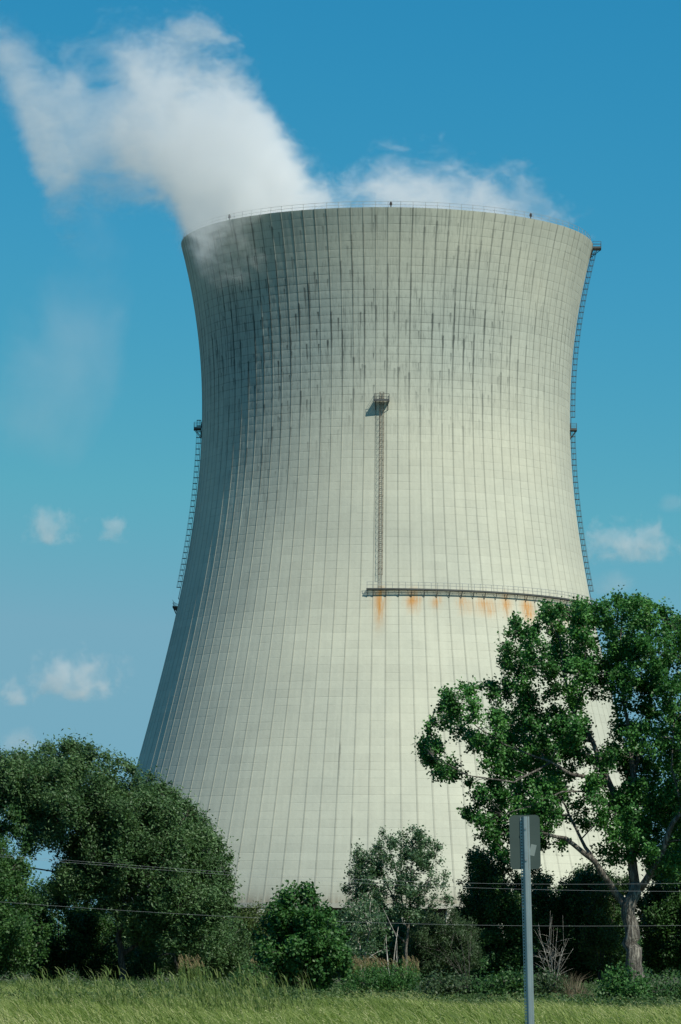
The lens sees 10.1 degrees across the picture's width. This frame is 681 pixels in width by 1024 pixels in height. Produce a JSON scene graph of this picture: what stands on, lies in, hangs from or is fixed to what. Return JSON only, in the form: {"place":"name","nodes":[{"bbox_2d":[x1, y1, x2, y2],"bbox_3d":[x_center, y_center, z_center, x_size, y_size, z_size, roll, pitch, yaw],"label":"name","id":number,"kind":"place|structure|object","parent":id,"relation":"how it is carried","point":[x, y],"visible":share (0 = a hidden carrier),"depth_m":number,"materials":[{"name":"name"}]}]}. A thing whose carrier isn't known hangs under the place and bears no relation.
{"place":"outdoors","nodes":[
{"label":"outdoors","id":0,"kind":"place"},
{"bbox_2d":[8,857,589,890],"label":"overhead wire","id":1,"kind":"object","parent":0,"point":[301,879],"visible":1,"depth_m":167.26,"materials":[{"name":"metal"}]},
{"bbox_2d":[8,855,670,883],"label":"overhead wire","id":2,"kind":"object","parent":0,"point":[300,876],"visible":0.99,"depth_m":167.28,"materials":[{"name":"metal"}]},
{"bbox_2d":[0,979,680,1023],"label":"meadow grass","id":3,"kind":"structure","parent":0,"point":[388,1011],"depth_m":91.20,"materials":[{"name":"green plant"}]},
{"bbox_2d":[0,968,680,986],"bbox_3d":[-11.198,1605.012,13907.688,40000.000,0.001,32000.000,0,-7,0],"label":"ground","id":4,"kind":"structure","parent":0,"point":[673,979],"depth_m":277.41,"materials":[{"name":"soil"}]},
{"bbox_2d":[0,801,53,980],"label":"leafy tree","id":5,"kind":"object","parent":4,"relation":"on","point":[15,928],"visible":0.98,"depth_m":196.71,"materials":[{"name":"green plant"}]},
{"bbox_2d":[6,874,133,983],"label":"shrub","id":6,"kind":"object","parent":4,"relation":"on","point":[78,944],"visible":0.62,"depth_m":211.37,"materials":[{"name":"green plant"}]},
{"bbox_2d":[0,728,247,983],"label":"willow tree","id":7,"kind":"object","parent":4,"relation":"on","point":[111,820],"visible":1,"depth_m":203.12,"materials":[{"name":"green plant"}]},
{"bbox_2d":[10,963,318,1018],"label":"tall reeds","id":8,"kind":"object","parent":4,"relation":"on","point":[211,993],"visible":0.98,"depth_m":98.67,"materials":[{"name":"green plant"}]},
{"bbox_2d":[112,915,256,983],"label":"shrub","id":9,"kind":"object","parent":4,"relation":"on","point":[229,955],"visible":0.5,"depth_m":210.48,"materials":[{"name":"green plant"}]},
{"bbox_2d":[229,899,271,974],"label":"shrub","id":10,"kind":"object","parent":4,"relation":"on","point":[253,919],"visible":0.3,"depth_m":220.45,"materials":[{"name":"green plant"}]},
{"bbox_2d":[228,954,288,992],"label":"shrub","id":11,"kind":"object","parent":4,"relation":"on","point":[256,971],"visible":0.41,"depth_m":158.39,"materials":[{"name":"green plant"}]},
{"bbox_2d":[178,954,420,981],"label":"tan reeds","id":12,"kind":"object","parent":4,"relation":"on","point":[199,965],"visible":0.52,"depth_m":193.23,"materials":[{"name":"brown plant"}]},
{"bbox_2d":[249,879,354,995],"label":"maple bush","id":13,"kind":"object","parent":4,"relation":"on","point":[296,936],"visible":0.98,"depth_m":160.10,"materials":[{"name":"green plant"}]},
{"bbox_2d":[0,976,680,1012],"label":"weeds","id":14,"kind":"object","parent":4,"relation":"on","point":[620,1001],"visible":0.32,"depth_m":135.21,"materials":[{"name":"green plant"}]},
{"bbox_2d":[0,884,680,983],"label":"scrub","id":15,"kind":"object","parent":4,"relation":"on","point":[487,961],"depth_m":264.52,"materials":[{"name":"green plant"}]},
{"bbox_2d":[335,892,392,974],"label":"sapling","id":16,"kind":"object","parent":4,"relation":"on","point":[352,919],"visible":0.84,"depth_m":202.29,"materials":[{"name":"green plant"}]},
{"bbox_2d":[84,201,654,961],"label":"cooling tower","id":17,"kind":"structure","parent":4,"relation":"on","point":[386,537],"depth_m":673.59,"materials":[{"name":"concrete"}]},
{"bbox_2d":[337,958,427,994],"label":"shrub","id":18,"kind":"object","parent":4,"relation":"on","point":[385,981],"visible":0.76,"depth_m":156.24,"materials":[{"name":"green plant"}]},
{"bbox_2d":[369,909,397,971],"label":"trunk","id":19,"kind":"object","parent":4,"relation":"on","point":[395,946],"visible":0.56,"depth_m":198.84,"materials":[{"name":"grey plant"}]},
{"bbox_2d":[330,899,447,982],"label":"bush","id":20,"kind":"object","parent":4,"relation":"on","point":[400,929],"visible":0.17,"depth_m":223.84,"materials":[{"name":"green plant"}]},
{"bbox_2d":[337,820,455,977],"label":"poplar tree","id":21,"kind":"object","parent":4,"relation":"on","point":[414,854],"visible":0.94,"depth_m":208.60,"materials":[{"name":"green plant"}]},
{"bbox_2d":[394,906,487,983],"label":"shrub","id":22,"kind":"object","parent":4,"relation":"on","point":[434,934],"visible":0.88,"depth_m":209.31,"materials":[{"name":"green plant"}]},
{"bbox_2d":[406,963,482,996],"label":"shrub","id":23,"kind":"object","parent":4,"relation":"on","point":[447,984],"visible":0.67,"depth_m":145.28,"materials":[{"name":"green plant"}]},
{"bbox_2d":[422,923,478,981],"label":"dead limb","id":24,"kind":"object","parent":4,"relation":"on","point":[460,959],"visible":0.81,"depth_m":203.58,"materials":[{"name":"grey plant"}]},
{"bbox_2d":[448,845,552,982],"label":"bush","id":25,"kind":"object","parent":4,"relation":"on","point":[485,903],"visible":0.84,"depth_m":219.59,"materials":[{"name":"green plant"}]},
{"bbox_2d":[463,965,537,999],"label":"shrub","id":26,"kind":"object","parent":4,"relation":"on","point":[510,982],"visible":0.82,"depth_m":144.06,"materials":[{"name":"green plant"}]},
{"bbox_2d":[509,815,540,1023],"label":"road sign","id":27,"kind":"object","parent":4,"relation":"on","point":[525,852],"visible":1,"depth_m":31.86,"materials":[{"name":"metal"}]},
{"bbox_2d":[517,961,571,998],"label":"shrub","id":28,"kind":"object","parent":4,"relation":"on","point":[545,986],"visible":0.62,"depth_m":144.26,"materials":[{"name":"green plant"}]},
{"bbox_2d":[411,585,680,981],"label":"cottonwood tree","id":29,"kind":"object","parent":4,"relation":"on","point":[632,833],"visible":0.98,"depth_m":214.65,"materials":[{"name":"green plant"}]},
{"bbox_2d":[534,919,572,982],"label":"dead bush","id":30,"kind":"object","parent":4,"relation":"on","point":[553,954],"visible":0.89,"depth_m":196.74,"materials":[{"name":"brown plant"}]},
{"bbox_2d":[549,974,595,998],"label":"dry brush","id":31,"kind":"object","parent":4,"relation":"on","point":[574,986],"visible":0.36,"depth_m":144.73,"materials":[{"name":"beige plant"}]},
{"bbox_2d":[521,854,653,984],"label":"shrub","id":32,"kind":"object","parent":4,"relation":"on","point":[563,910],"visible":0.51,"depth_m":222.77,"materials":[{"name":"green plant"}]},
{"bbox_2d":[566,875,625,981],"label":"shrub","id":33,"kind":"object","parent":4,"relation":"on","point":[610,940],"visible":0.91,"depth_m":220.46,"materials":[{"name":"green plant"}]},
{"bbox_2d":[591,960,656,1005],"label":"bush","id":34,"kind":"object","parent":4,"relation":"on","point":[623,984],"visible":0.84,"depth_m":136.75,"materials":[{"name":"green plant"}]},
{"bbox_2d":[639,797,680,980],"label":"shade tree","id":35,"kind":"object","parent":4,"relation":"on","point":[661,945],"visible":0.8,"depth_m":224.54,"materials":[{"name":"green plant"}]},
{"bbox_2d":[644,968,680,1001],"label":"shrub","id":36,"kind":"object","parent":4,"relation":"on","point":[662,991],"visible":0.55,"depth_m":138.46,"materials":[{"name":"green plant"}]},
{"bbox_2d":[0,0,680,929],"label":"sky","id":37,"kind":"structure","parent":0,"point":[127,126],"materials":[{"name":"blue"}]},
{"bbox_2d":[8,902,679,925],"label":"overhead wire","id":38,"kind":"object","parent":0,"point":[340,921],"visible":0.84,"depth_m":167.06,"materials":[{"name":"metal"}]}
]}

